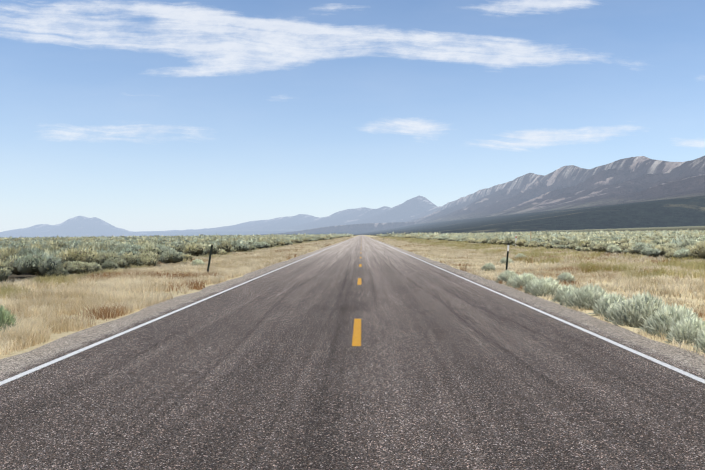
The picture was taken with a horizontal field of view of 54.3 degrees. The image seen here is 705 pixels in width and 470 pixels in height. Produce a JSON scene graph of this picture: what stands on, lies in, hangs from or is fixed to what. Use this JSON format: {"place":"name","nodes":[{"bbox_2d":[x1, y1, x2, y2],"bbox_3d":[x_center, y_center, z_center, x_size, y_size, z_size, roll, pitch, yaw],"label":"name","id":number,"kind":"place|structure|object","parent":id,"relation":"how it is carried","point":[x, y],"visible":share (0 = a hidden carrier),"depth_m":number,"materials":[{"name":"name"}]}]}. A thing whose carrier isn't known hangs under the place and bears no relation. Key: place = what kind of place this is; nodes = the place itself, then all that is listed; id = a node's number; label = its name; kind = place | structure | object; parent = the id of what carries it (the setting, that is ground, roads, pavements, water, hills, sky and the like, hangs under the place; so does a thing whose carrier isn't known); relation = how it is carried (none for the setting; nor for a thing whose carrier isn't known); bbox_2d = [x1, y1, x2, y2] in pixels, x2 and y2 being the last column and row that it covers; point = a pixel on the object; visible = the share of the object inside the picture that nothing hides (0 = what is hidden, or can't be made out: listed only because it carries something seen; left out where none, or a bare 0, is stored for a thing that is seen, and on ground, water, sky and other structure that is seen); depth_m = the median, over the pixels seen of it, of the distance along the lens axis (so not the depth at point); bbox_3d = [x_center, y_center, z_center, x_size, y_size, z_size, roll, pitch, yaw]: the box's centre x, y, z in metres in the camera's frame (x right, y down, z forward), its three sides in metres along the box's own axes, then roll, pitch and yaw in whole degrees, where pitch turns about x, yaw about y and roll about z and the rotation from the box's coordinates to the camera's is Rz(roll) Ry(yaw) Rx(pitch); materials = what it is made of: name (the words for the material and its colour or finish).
{"place":"outdoors","nodes":[
{"label":"outdoors","id":0,"kind":"place"},
{"bbox_2d":[0,216,202,237],"bbox_3d":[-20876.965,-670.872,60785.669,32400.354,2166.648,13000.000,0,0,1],"label":"mountain range","id":1,"kind":"structure","parent":0,"point":[80,226],"depth_m":60383.23,"materials":[{"name":"grey stone"}]},
{"bbox_2d":[0,264,263,301],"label":"dry grass","id":2,"kind":"structure","parent":0,"point":[138,280],"depth_m":20.94,"materials":[{"name":"beige plant"}]},
{"bbox_2d":[1,233,353,238],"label":"sagebrush","id":3,"kind":"object","parent":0,"point":[191,236],"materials":[{"name":"green plant"}]},
{"bbox_2d":[0,235,359,371],"bbox_3d":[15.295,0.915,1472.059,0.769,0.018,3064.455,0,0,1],"label":"shoulder gravel","id":4,"kind":"structure","parent":0,"point":[7,363],"depth_m":11.96,"materials":[{"name":"grey gravel"}]},
{"bbox_2d":[137,196,441,235],"bbox_3d":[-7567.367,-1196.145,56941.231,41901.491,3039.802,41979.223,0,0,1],"label":"mountain range","id":5,"kind":"structure","parent":0,"point":[414,208],"depth_m":51360.50,"materials":[{"name":"grey stone"}]},
{"bbox_2d":[221,221,422,235],"bbox_3d":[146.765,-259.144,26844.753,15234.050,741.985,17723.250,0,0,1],"label":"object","id":6,"kind":"object","parent":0,"point":[354,228],"visible":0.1,"depth_m":28236.31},
{"bbox_2d":[0,235,704,469],"bbox_3d":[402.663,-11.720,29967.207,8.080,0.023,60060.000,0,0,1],"label":"road asphalt","id":7,"kind":"structure","parent":0,"point":[439,369],"depth_m":6.95,"materials":[{"name":"grey asphalt"}]},
{"bbox_2d":[352,239,361,345],"bbox_3d":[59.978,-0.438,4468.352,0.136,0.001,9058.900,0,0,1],"label":"dashes","id":8,"kind":"object","parent":7,"relation":"on","point":[356,338],"visible":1,"depth_m":11.05,"materials":[{"name":"yellow paint"}]},
{"bbox_2d":[0,226,704,361],"bbox_3d":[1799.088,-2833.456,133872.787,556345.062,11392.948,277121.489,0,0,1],"label":"ground","id":9,"kind":"structure","parent":0,"point":[98,322],"depth_m":18.49,"materials":[{"name":"beige soil"}]},
{"bbox_2d":[0,292,163,355],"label":"dry grass","id":10,"kind":"structure","parent":9,"relation":"on","point":[24,332],"depth_m":12.92,"materials":[{"name":"beige plant"}]},
{"bbox_2d":[0,234,344,240],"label":"sagebrush","id":11,"kind":"object","parent":9,"relation":"on","point":[132,237],"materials":[{"name":"green plant"}]},
{"bbox_2d":[0,235,329,243],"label":"sagebrush","id":12,"kind":"object","parent":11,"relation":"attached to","point":[295,239],"depth_m":128.36,"materials":[{"name":"green plant"}]},
{"bbox_2d":[0,238,293,253],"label":"sagebrush","id":13,"kind":"object","parent":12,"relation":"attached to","point":[218,243],"depth_m":62.43,"materials":[{"name":"green plant"}]},
{"bbox_2d":[0,242,226,266],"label":"sagebrush","id":14,"kind":"object","parent":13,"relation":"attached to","point":[145,245],"depth_m":38.83,"materials":[{"name":"green plant"}]},
{"bbox_2d":[0,246,140,281],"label":"sagebrush","id":15,"kind":"object","parent":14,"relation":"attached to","point":[26,254],"depth_m":25.69,"materials":[{"name":"green plant"}]},
{"bbox_2d":[207,245,212,271],"bbox_3d":[-5.421,1.040,25.973,0.084,1.370,0.048,9,0,1],"label":"delineator","id":16,"kind":"object","parent":9,"relation":"on","point":[211,248],"visible":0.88,"depth_m":25.95,"materials":[{"name":"metal"}]},
{"bbox_2d":[156,247,315,267],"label":"dry grass","id":17,"kind":"structure","parent":9,"relation":"on","point":[262,257],"depth_m":42.16,"materials":[{"name":"beige plant"}]},
{"bbox_2d":[264,241,340,249],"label":"dry grass","id":18,"kind":"structure","parent":9,"relation":"on","point":[316,245],"depth_m":89.11,"materials":[{"name":"beige plant"}]},
{"bbox_2d":[314,237,352,240],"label":"dry grass","id":19,"kind":"structure","parent":9,"relation":"on","point":[340,239],"depth_m":193.43,"materials":[{"name":"beige plant"}]},
{"bbox_2d":[0,253,704,352],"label":"roadside shrubs","id":20,"kind":"object","parent":9,"relation":"on","point":[679,323],"depth_m":11.71,"materials":[{"name":"green plant"}]},
{"bbox_2d":[370,236,442,241],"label":"dry grass","id":21,"kind":"structure","parent":9,"relation":"on","point":[385,239],"depth_m":200.88,"materials":[{"name":"beige plant"}]},
{"bbox_2d":[384,240,528,249],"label":"dry grass","id":22,"kind":"structure","parent":9,"relation":"on","point":[423,244],"depth_m":89.41,"materials":[{"name":"beige plant"}]},
{"bbox_2d":[506,243,509,269],"bbox_3d":[6.540,1.034,29.024,0.084,1.370,0.048,5,0,1],"label":"delineator","id":23,"kind":"object","parent":9,"relation":"on","point":[508,244],"visible":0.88,"depth_m":29.01,"materials":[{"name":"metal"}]},
{"bbox_2d":[376,229,704,237],"bbox_3d":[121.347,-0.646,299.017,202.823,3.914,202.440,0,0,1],"label":"sagebrush","id":24,"kind":"object","parent":9,"relation":"on","point":[518,233],"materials":[{"name":"green plant"}]},
{"bbox_2d":[422,232,704,242],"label":"sagebrush","id":25,"kind":"object","parent":9,"relation":"on","point":[473,238],"depth_m":146.71,"materials":[{"name":"green plant"}]},
{"bbox_2d":[478,234,704,252],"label":"sagebrush","id":26,"kind":"object","parent":9,"relation":"on","point":[579,241],"depth_m":66.66,"materials":[{"name":"green plant"}]},
{"bbox_2d":[563,298,704,356],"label":"dry grass","id":27,"kind":"structure","parent":9,"relation":"on","point":[700,311],"depth_m":12.75,"materials":[{"name":"beige plant"}]},
{"bbox_2d":[603,239,704,259],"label":"sagebrush","id":28,"kind":"object","parent":9,"relation":"on","point":[679,247],"depth_m":42.53,"materials":[{"name":"green plant"}]},
{"bbox_2d":[0,0,704,231],"label":"sky","id":29,"kind":"structure","parent":0,"point":[130,115],"materials":[{"name":"blue"}]},
{"bbox_2d":[348,156,704,234],"bbox_3d":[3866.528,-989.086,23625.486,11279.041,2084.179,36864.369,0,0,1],"label":"mountain range","id":30,"kind":"structure","parent":0,"point":[639,192],"depth_m":12460.00,"materials":[{"name":"grey stone"}]},
{"bbox_2d":[366,236,704,369],"bbox_3d":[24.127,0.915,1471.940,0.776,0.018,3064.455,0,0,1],"label":"shoulder gravel","id":31,"kind":"structure","parent":0,"point":[695,359],"depth_m":12.07,"materials":[{"name":"grey gravel"}]},
{"bbox_2d":[406,245,704,267],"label":"dry grass","id":32,"kind":"structure","parent":0,"point":[543,256],"depth_m":42.14,"materials":[{"name":"beige plant"}]},
{"bbox_2d":[456,259,704,301],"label":"dry grass","id":33,"kind":"structure","parent":0,"point":[629,276],"depth_m":23.92,"materials":[{"name":"beige plant"}]}
]}

